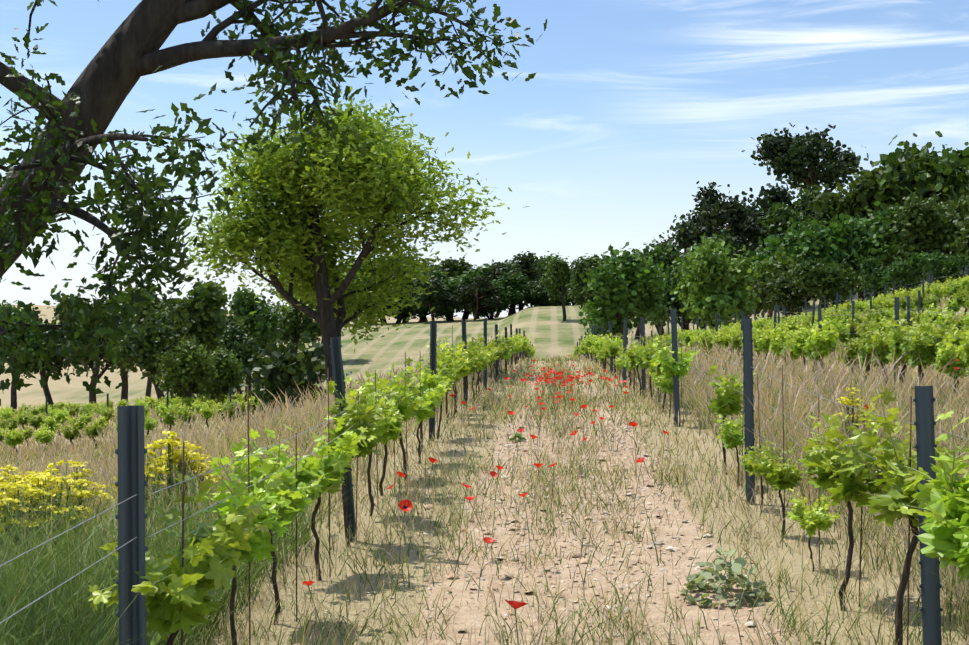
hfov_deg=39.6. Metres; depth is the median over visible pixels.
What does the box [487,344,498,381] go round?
vine
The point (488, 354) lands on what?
vine
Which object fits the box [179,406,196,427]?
vine
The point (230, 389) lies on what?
post
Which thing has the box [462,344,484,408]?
vine
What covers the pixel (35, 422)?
vine
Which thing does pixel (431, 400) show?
vine
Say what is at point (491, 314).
oak tree
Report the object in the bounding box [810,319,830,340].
vine
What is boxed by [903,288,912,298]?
vine
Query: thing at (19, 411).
vine
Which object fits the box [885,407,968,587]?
vine
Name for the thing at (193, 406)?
vine
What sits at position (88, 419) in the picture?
vine
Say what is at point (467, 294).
oak tree
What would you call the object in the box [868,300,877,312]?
vine
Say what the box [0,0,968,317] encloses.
sky
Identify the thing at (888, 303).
vine
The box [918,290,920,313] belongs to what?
post
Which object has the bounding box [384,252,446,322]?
oak tree
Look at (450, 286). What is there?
oak tree
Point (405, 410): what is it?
vine
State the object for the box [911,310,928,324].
vine
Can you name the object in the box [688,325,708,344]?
vine
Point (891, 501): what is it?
vine
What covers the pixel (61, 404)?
vine
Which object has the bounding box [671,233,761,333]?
oak tree
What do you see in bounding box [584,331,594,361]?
vine
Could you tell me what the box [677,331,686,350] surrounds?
vine
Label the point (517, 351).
post
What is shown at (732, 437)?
vine
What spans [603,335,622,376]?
vine
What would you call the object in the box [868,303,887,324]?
vine
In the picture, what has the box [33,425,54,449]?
vine
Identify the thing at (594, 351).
vine
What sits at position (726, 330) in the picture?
vine
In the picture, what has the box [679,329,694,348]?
vine
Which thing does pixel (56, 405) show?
vine
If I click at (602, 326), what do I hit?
post
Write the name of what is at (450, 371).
vine
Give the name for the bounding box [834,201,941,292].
oak tree
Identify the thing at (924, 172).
oak tree
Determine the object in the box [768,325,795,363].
vine
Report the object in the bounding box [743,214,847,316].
oak tree
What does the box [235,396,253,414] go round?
vine
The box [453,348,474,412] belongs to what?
vine
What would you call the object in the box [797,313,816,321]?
vine
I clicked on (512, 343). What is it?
vine
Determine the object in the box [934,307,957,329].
vine
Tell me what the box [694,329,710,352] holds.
vine
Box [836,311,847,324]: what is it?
vine
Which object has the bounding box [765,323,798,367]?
vine
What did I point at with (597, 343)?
vine
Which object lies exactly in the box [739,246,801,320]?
oak tree
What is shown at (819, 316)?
post
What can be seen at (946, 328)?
vine
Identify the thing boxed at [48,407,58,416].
vine
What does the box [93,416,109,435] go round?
vine
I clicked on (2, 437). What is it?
vine
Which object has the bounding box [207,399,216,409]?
vine
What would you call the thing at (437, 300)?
tree
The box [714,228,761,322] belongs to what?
oak tree
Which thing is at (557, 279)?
oak tree
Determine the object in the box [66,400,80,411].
vine
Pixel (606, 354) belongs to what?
vine
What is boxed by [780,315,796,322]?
vine
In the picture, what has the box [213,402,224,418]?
vine
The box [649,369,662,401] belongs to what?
vine
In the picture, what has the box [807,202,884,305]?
oak tree
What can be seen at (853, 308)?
post
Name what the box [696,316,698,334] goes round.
post
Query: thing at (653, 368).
vine
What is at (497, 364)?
post
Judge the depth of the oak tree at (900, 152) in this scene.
121.36 m
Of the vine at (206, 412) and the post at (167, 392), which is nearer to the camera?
the vine at (206, 412)
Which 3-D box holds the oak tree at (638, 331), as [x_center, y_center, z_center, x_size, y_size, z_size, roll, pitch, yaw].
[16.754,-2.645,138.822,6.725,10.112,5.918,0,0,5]
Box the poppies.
[24,355,959,644]
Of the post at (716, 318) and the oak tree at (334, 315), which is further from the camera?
the oak tree at (334, 315)
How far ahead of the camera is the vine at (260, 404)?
49.48 m
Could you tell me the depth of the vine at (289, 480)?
6.45 m
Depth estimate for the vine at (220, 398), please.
61.63 m
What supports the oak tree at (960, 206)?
on the terrain ground at (550, 329)
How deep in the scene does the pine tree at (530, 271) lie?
218.65 m
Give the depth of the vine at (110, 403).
57.74 m
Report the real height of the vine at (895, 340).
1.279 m
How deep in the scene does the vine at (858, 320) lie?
44.38 m
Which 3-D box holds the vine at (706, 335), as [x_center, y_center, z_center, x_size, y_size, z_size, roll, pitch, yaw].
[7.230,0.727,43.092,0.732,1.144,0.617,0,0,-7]
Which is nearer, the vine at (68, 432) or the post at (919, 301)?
the post at (919, 301)
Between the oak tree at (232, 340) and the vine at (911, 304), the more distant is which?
the oak tree at (232, 340)
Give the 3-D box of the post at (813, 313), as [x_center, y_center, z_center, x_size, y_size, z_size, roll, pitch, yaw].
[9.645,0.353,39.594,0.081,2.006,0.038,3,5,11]
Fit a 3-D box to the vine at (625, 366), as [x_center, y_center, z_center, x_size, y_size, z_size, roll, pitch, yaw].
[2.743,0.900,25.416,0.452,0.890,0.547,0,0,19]
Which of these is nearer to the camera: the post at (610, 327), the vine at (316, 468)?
the vine at (316, 468)
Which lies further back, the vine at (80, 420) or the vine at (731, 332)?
the vine at (80, 420)
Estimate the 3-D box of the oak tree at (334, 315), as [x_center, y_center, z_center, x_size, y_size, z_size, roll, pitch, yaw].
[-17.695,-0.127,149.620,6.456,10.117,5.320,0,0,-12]
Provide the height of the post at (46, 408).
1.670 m
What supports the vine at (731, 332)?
on the terrain ground at (550, 329)
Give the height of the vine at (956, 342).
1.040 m
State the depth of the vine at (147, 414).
46.72 m
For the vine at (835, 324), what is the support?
on the terrain ground at (550, 329)
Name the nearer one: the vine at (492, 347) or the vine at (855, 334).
the vine at (492, 347)
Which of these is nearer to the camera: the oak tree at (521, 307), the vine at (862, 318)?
the vine at (862, 318)
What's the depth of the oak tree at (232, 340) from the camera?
72.46 m
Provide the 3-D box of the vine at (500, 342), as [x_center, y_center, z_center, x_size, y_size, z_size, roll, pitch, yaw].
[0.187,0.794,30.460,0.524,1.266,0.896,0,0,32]
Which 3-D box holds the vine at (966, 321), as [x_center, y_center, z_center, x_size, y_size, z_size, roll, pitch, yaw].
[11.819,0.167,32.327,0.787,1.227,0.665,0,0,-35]
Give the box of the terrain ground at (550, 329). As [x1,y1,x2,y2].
[0,281,968,644]
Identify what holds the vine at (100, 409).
on the terrain ground at (550, 329)
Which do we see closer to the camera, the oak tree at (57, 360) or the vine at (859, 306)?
the vine at (859, 306)
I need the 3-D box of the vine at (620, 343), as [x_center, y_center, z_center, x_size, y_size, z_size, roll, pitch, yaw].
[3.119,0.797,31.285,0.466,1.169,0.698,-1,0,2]
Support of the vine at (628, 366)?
on the terrain ground at (550, 329)
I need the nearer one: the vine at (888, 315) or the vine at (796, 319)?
the vine at (888, 315)
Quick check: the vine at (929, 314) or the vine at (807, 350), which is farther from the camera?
the vine at (929, 314)
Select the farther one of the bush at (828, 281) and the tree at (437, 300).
the tree at (437, 300)
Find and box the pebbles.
[314,417,821,644]
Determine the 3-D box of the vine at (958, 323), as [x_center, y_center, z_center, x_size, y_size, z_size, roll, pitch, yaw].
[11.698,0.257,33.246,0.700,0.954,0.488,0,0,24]
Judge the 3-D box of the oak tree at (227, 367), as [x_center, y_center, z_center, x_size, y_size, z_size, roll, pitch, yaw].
[-12.202,2.886,62.526,2.539,3.650,2.977,0,0,0]
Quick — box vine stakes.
[181,319,911,644]
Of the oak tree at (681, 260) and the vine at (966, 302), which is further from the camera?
the oak tree at (681, 260)
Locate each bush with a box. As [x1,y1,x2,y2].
[155,336,217,405]
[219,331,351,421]
[748,262,816,316]
[785,252,862,308]
[878,251,931,293]
[921,248,968,284]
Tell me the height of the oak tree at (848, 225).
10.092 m
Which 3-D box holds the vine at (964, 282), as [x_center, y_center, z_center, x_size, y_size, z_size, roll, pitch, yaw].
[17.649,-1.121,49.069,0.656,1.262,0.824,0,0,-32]
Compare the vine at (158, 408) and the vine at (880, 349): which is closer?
the vine at (880, 349)
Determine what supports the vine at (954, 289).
on the terrain ground at (550, 329)
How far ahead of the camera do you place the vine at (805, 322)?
40.89 m
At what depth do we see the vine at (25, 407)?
60.67 m
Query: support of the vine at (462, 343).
on the terrain ground at (550, 329)
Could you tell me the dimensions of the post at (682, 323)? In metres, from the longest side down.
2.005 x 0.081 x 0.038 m
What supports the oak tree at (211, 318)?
on the terrain ground at (550, 329)
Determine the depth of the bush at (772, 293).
86.50 m
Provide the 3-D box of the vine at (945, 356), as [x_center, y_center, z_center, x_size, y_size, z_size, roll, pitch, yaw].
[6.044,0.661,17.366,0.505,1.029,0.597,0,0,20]
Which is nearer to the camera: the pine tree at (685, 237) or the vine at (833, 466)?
the vine at (833, 466)
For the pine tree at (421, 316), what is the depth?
216.15 m
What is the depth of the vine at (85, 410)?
52.16 m
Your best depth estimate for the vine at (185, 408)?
49.09 m
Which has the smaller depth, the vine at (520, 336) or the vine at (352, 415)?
the vine at (352, 415)
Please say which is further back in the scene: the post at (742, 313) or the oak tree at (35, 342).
the oak tree at (35, 342)
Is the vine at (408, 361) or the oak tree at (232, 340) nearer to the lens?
the vine at (408, 361)
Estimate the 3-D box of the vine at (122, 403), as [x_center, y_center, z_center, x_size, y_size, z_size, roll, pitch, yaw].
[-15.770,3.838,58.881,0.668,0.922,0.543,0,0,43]
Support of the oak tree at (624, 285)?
on the terrain ground at (550, 329)
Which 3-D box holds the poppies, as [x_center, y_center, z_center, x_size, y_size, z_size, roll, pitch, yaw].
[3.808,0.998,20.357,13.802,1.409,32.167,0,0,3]
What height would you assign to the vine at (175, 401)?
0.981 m
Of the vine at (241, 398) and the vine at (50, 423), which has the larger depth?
the vine at (241, 398)
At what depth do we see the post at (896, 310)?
20.08 m
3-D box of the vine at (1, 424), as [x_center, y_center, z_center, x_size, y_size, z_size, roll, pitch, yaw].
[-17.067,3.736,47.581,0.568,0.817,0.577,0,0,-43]
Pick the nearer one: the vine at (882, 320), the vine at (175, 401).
the vine at (882, 320)
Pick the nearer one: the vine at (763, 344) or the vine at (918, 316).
the vine at (763, 344)
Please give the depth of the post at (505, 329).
37.07 m
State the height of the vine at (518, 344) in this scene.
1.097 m
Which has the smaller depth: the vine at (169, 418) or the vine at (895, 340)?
the vine at (895, 340)
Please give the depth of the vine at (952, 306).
42.13 m
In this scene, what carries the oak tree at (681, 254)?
on the terrain ground at (550, 329)
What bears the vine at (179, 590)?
on the terrain ground at (550, 329)
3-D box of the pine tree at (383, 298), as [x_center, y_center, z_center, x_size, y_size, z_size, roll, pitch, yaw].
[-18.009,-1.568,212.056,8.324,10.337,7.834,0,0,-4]
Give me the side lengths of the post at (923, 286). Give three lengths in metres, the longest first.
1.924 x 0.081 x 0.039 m
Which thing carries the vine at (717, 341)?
on the terrain ground at (550, 329)
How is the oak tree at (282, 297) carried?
on the terrain ground at (550, 329)
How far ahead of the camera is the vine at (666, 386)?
16.45 m
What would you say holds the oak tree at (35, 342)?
on the terrain ground at (550, 329)
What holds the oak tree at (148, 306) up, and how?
on the terrain ground at (550, 329)
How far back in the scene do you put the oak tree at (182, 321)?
112.62 m
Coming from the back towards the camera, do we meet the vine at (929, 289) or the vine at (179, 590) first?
the vine at (929, 289)
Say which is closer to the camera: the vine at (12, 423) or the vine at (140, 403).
the vine at (12, 423)
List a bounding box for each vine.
[0,405,12,414]
[0,407,16,421]
[0,416,18,433]
[0,417,5,428]
[0,426,6,441]
[0,427,25,458]
[11,411,28,428]
[14,407,23,424]
[18,403,30,413]
[20,410,32,427]
[20,425,33,445]
[25,412,45,435]
[30,405,40,415]
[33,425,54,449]
[37,403,50,413]
[40,415,63,441]
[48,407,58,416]
[49,403,59,410]
[49,407,70,435]
[55,408,69,425]
[56,401,67,409]
[56,421,79,445]
[62,404,76,417]
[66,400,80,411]
[66,414,86,440]
[77,402,93,409]
[78,406,95,415]
[79,411,93,431]
[81,419,108,447]
[85,473,268,644]
[90,402,99,413]
[92,404,110,414]
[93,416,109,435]
[100,399,112,408]
[100,407,114,427]
[116,399,129,405]
[134,399,149,405]
[141,403,150,424]
[144,396,155,410]
[144,411,149,423]
[144,416,157,436]
[150,399,164,416]
[154,403,171,422]
[157,408,178,435]
[158,402,178,427]
[170,396,181,413]
[175,402,184,418]
[178,404,188,424]
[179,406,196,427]
[180,396,195,408]
[190,399,203,417]
[192,453,302,644]
[193,401,208,422]
[197,395,207,406]
[200,404,222,428]
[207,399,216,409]
[213,393,227,403]
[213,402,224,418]
[218,400,237,417]
[230,422,336,624]
[231,393,241,399]
[235,393,244,402]
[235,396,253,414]
[253,397,268,416]
[269,414,375,580]
[323,376,397,546]
[333,372,404,515]
[355,357,422,478]
[362,362,423,495]
[411,360,450,447]
[412,372,451,463]
[419,355,462,437]
[426,336,470,422]
[428,340,464,417]
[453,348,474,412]
[458,333,484,402]
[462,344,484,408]
[468,337,499,399]
[472,343,487,400]
[474,330,504,381]
[481,339,496,363]
[487,339,505,380]
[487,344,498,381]
[499,336,512,356]
[502,336,517,372]
[503,348,511,374]
[509,334,521,357]
[510,336,523,366]
[518,333,529,359]
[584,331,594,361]
[589,346,597,359]
[593,334,607,368]
[597,355,604,366]
[599,335,607,369]
[601,346,613,359]
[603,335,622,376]
[605,333,618,375]
[609,333,628,373]
[613,359,621,380]
[615,343,637,386]
[617,342,646,397]
[619,344,639,393]
[620,347,630,388]
[630,339,658,394]
[639,333,670,396]
[647,346,671,412]
[649,335,663,341]
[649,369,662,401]
[651,337,700,424]
[654,372,679,418]
[677,329,692,348]
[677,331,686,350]
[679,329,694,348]
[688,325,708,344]
[689,333,700,348]
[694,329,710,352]
[698,328,718,348]
[702,330,718,348]
[707,364,755,474]
[711,333,721,350]
[714,414,744,487]
[716,327,733,349]
[716,327,737,358]
[719,322,733,330]
[725,325,739,353]
[730,329,742,360]
[738,325,770,359]
[740,440,779,511]
[746,441,805,537]
[752,316,772,332]
[752,328,769,367]
[753,327,777,367]
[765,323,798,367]
[768,320,787,331]
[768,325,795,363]
[772,336,798,372]
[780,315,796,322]
[780,317,802,334]
[786,324,816,370]
[786,488,839,571]
[791,314,802,324]
[795,317,814,330]
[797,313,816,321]
[797,316,815,331]
[797,335,829,376]
[797,402,915,610]
[805,319,839,375]
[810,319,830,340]
[822,308,841,322]
[822,316,851,354]
[829,307,844,323]
[834,324,856,353]
[836,307,859,321]
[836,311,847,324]
[836,337,863,379]
[844,300,857,312]
[845,319,872,343]
[848,311,862,326]
[850,299,868,312]
[857,317,890,337]
[857,327,890,380]
[858,309,873,324]
[858,388,968,644]
[864,308,885,325]
[864,320,901,383]
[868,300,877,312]
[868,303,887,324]
[868,316,893,338]
[872,294,887,310]
[880,307,902,323]
[881,295,893,309]
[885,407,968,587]
[886,315,934,396]
[888,310,906,327]
[892,307,921,325]
[894,287,905,297]
[894,294,911,310]
[899,317,938,333]
[899,317,947,385]
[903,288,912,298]
[906,299,917,311]
[910,288,932,311]
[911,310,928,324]
[921,303,945,325]
[923,295,942,312]
[924,283,945,295]
[930,283,943,305]
[933,319,954,372]
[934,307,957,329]
[934,334,968,407]
[940,279,956,303]
[941,324,966,352]
[943,279,961,295]
[943,295,962,318]
[946,314,965,333]
[946,326,968,379]
[954,285,968,317]
[955,275,968,293]
[958,310,968,329]
[962,297,968,308]
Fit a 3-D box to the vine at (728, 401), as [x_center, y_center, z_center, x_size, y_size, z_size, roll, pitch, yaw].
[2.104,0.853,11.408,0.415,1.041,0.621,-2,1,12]
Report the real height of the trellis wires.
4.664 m
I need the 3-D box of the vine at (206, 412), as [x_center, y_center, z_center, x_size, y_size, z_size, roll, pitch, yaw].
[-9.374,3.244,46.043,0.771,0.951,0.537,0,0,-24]
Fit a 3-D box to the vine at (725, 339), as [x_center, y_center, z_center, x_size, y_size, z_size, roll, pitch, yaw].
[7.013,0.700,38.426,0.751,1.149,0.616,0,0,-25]
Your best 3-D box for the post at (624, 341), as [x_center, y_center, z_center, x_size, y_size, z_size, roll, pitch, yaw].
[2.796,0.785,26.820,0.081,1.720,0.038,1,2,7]
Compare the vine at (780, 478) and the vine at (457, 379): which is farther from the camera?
the vine at (457, 379)
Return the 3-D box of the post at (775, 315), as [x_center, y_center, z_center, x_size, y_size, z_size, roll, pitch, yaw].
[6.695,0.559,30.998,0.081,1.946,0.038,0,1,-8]
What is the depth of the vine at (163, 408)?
47.98 m
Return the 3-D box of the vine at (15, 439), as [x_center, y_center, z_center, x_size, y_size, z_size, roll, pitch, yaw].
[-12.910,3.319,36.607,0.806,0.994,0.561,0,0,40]
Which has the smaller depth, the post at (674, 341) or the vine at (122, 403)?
the post at (674, 341)
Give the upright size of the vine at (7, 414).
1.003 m
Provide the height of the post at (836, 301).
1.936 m
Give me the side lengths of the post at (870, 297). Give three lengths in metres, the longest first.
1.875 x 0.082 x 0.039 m
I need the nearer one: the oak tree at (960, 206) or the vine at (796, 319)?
the vine at (796, 319)
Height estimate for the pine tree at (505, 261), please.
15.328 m
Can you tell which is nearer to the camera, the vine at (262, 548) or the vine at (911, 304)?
the vine at (262, 548)
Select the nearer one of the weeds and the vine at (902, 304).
the weeds
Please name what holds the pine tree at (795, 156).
on the terrain ground at (550, 329)
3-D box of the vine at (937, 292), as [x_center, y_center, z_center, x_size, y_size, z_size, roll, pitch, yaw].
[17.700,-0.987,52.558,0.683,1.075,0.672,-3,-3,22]
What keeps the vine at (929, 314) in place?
on the terrain ground at (550, 329)
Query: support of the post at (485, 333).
on the terrain ground at (550, 329)
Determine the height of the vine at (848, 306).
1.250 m
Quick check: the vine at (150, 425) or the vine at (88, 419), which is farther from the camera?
the vine at (88, 419)
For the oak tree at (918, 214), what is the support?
on the terrain ground at (550, 329)
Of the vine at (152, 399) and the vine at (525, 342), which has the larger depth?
the vine at (152, 399)
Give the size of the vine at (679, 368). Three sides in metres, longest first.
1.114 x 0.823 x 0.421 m
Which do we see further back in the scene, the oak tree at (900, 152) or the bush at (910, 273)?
the oak tree at (900, 152)
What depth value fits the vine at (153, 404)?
56.83 m
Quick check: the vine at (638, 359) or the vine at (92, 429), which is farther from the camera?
the vine at (92, 429)
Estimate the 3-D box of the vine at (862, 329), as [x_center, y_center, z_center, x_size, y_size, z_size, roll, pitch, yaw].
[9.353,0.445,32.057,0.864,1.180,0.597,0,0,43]
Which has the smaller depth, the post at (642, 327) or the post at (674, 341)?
the post at (674, 341)
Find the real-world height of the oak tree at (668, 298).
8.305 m
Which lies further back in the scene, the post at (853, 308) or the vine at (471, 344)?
the post at (853, 308)
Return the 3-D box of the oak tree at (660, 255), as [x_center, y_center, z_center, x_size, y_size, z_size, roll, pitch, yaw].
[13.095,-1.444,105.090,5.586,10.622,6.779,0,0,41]
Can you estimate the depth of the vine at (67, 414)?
50.91 m
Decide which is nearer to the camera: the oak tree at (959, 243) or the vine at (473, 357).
the vine at (473, 357)
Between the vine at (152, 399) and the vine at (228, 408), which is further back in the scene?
the vine at (152, 399)
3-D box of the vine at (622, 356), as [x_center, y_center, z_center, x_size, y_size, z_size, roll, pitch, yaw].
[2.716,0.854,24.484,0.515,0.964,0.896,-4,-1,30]
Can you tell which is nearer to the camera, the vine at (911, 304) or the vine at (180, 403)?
the vine at (911, 304)
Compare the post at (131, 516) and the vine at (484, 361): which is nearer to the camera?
the post at (131, 516)
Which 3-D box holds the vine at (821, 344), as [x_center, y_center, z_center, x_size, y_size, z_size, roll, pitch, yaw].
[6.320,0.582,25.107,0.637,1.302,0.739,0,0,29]
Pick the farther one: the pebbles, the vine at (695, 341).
the vine at (695, 341)
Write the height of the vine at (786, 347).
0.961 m
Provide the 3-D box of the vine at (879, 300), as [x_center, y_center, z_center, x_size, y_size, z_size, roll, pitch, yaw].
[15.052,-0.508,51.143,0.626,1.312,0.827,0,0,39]
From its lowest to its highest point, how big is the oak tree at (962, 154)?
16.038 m
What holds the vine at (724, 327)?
on the terrain ground at (550, 329)
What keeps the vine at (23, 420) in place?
on the terrain ground at (550, 329)
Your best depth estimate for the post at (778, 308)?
45.04 m
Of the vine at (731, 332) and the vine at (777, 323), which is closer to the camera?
the vine at (731, 332)
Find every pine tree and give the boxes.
[369,280,392,324]
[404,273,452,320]
[405,309,428,321]
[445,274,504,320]
[487,251,545,315]
[488,251,533,317]
[651,214,713,256]
[674,181,757,322]
[692,187,765,256]
[741,123,867,192]
[743,174,815,321]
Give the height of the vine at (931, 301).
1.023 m
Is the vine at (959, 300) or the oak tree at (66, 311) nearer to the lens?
the vine at (959, 300)
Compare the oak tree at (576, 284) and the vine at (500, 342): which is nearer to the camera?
the vine at (500, 342)
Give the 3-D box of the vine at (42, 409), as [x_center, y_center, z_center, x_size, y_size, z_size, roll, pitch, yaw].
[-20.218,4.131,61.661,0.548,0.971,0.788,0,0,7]
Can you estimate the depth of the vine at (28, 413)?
52.86 m
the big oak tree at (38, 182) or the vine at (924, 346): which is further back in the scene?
the vine at (924, 346)
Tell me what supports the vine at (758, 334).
on the terrain ground at (550, 329)
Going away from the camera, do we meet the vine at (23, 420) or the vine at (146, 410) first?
the vine at (23, 420)
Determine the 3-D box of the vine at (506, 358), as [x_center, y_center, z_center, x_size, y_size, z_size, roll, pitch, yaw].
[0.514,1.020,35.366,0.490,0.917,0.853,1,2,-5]
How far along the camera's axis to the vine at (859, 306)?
55.76 m
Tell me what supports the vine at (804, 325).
on the terrain ground at (550, 329)
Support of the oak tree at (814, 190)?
on the terrain ground at (550, 329)
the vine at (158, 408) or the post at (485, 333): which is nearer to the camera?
the post at (485, 333)
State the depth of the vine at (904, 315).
37.67 m
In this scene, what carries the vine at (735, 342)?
on the terrain ground at (550, 329)
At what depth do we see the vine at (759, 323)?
48.74 m
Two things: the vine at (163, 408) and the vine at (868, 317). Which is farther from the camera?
the vine at (163, 408)
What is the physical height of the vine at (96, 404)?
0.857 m
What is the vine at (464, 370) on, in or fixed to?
on the terrain ground at (550, 329)
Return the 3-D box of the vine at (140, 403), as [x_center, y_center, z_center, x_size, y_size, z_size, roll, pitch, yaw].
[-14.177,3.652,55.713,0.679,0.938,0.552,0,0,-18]
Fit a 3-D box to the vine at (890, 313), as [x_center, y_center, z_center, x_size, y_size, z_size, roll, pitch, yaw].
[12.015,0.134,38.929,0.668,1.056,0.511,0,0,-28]
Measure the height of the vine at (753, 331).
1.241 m
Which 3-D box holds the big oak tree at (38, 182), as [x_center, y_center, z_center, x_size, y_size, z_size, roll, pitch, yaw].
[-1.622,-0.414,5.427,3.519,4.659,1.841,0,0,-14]
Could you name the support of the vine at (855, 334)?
on the terrain ground at (550, 329)
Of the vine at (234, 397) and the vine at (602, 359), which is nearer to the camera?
the vine at (602, 359)
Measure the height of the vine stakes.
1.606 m
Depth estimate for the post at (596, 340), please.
43.89 m
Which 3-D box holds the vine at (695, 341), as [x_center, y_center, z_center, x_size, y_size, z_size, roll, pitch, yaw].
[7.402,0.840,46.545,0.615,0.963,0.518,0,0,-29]
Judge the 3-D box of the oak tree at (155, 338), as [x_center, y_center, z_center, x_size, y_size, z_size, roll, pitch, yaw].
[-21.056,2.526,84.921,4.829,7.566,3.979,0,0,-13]
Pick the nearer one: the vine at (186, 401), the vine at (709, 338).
the vine at (709, 338)
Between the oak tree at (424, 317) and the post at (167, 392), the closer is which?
the post at (167, 392)
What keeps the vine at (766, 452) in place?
on the terrain ground at (550, 329)
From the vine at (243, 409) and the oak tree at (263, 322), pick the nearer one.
the vine at (243, 409)
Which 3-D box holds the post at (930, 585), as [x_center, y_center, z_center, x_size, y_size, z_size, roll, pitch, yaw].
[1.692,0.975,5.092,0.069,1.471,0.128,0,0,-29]
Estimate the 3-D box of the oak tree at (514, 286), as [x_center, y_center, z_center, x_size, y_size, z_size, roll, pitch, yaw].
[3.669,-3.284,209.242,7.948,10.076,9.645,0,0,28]
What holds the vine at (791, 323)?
on the terrain ground at (550, 329)
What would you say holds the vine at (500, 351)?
on the terrain ground at (550, 329)
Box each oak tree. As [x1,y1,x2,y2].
[0,0,546,405]
[0,300,55,411]
[6,304,74,406]
[47,291,143,403]
[99,277,174,402]
[112,303,183,406]
[133,280,195,400]
[154,86,529,391]
[160,278,251,396]
[199,346,246,406]
[212,320,263,396]
[228,281,288,394]
[257,261,360,303]
[274,288,321,350]
[301,283,347,360]
[338,258,397,323]
[369,271,428,323]
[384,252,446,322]
[420,275,466,320]
[421,264,449,321]
[437,256,496,318]
[451,261,494,318]
[467,279,508,318]
[492,268,528,314]
[500,260,540,310]
[522,274,573,307]
[532,251,563,276]
[537,293,572,305]
[539,252,574,320]
[546,253,603,273]
[565,256,602,332]
[577,242,671,344]
[633,234,679,348]
[634,248,650,339]
[640,267,702,331]
[662,253,691,325]
[664,230,732,331]
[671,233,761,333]
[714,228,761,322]
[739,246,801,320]
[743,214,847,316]
[757,201,828,315]
[766,183,821,307]
[780,218,887,310]
[803,165,892,301]
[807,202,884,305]
[818,201,902,302]
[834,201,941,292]
[853,135,968,198]
[859,131,968,290]
[859,255,891,299]
[883,187,962,283]
[933,187,968,257]
[937,142,968,173]
[941,212,968,259]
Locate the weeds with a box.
[509,432,770,605]
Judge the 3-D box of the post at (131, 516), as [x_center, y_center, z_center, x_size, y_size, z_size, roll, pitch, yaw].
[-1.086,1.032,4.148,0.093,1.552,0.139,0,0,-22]
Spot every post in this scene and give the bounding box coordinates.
[45,396,47,425]
[107,393,108,427]
[115,405,148,644]
[166,391,168,426]
[229,388,231,423]
[329,337,355,540]
[429,321,436,440]
[461,319,467,406]
[483,320,486,390]
[495,324,498,379]
[504,327,506,373]
[516,328,517,363]
[595,326,596,364]
[601,324,603,368]
[608,321,611,372]
[623,319,626,386]
[640,318,645,396]
[670,309,679,426]
[681,316,682,331]
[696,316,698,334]
[715,313,717,350]
[740,311,743,361]
[742,318,754,504]
[773,304,776,368]
[777,305,779,325]
[805,297,806,314]
[811,300,814,328]
[818,305,821,371]
[836,293,837,312]
[851,301,854,341]
[869,292,871,312]
[893,297,899,389]
[906,296,910,328]
[913,386,942,644]
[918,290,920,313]
[922,278,924,312]
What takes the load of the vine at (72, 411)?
on the terrain ground at (550, 329)
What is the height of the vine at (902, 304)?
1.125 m
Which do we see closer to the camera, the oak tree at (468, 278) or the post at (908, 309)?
the post at (908, 309)
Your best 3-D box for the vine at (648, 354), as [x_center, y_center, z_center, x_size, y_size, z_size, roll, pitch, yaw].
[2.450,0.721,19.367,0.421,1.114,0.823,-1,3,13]
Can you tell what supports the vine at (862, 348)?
on the terrain ground at (550, 329)
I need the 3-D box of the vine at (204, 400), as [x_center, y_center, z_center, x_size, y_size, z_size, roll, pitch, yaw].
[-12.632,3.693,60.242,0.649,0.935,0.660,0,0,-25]
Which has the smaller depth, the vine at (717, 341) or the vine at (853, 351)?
the vine at (853, 351)
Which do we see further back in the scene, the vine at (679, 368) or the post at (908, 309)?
the post at (908, 309)
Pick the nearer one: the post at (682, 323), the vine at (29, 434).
the vine at (29, 434)
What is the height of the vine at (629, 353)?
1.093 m
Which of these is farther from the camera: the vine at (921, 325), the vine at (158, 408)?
the vine at (158, 408)
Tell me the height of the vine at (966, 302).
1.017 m
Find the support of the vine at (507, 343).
on the terrain ground at (550, 329)
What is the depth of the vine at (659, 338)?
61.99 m
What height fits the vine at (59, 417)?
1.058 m
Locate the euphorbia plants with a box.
[0,387,869,576]
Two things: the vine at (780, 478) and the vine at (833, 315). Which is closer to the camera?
the vine at (780, 478)
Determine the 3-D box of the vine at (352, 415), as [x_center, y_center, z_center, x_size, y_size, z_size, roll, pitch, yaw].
[-0.780,0.912,8.414,0.461,1.157,0.691,-1,-1,-10]
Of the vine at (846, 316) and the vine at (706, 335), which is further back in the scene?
the vine at (846, 316)
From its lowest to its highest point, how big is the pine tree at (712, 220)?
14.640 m
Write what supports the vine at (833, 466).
on the terrain ground at (550, 329)
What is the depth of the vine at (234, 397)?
62.80 m
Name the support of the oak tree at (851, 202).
on the terrain ground at (550, 329)
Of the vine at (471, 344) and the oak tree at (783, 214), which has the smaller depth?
the vine at (471, 344)
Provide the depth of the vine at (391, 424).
9.34 m
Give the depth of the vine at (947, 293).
51.24 m
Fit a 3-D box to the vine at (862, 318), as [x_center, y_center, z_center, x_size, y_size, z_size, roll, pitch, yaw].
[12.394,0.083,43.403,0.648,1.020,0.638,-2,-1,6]
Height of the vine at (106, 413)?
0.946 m
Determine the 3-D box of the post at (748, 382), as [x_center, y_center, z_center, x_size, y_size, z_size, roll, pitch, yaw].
[1.923,0.822,9.760,0.081,1.708,0.038,-1,0,4]
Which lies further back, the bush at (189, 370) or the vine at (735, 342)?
the bush at (189, 370)
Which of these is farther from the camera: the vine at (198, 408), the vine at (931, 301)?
the vine at (198, 408)
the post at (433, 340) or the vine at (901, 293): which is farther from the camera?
the vine at (901, 293)
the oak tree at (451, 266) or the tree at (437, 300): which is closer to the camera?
the tree at (437, 300)
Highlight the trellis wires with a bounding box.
[0,271,968,623]

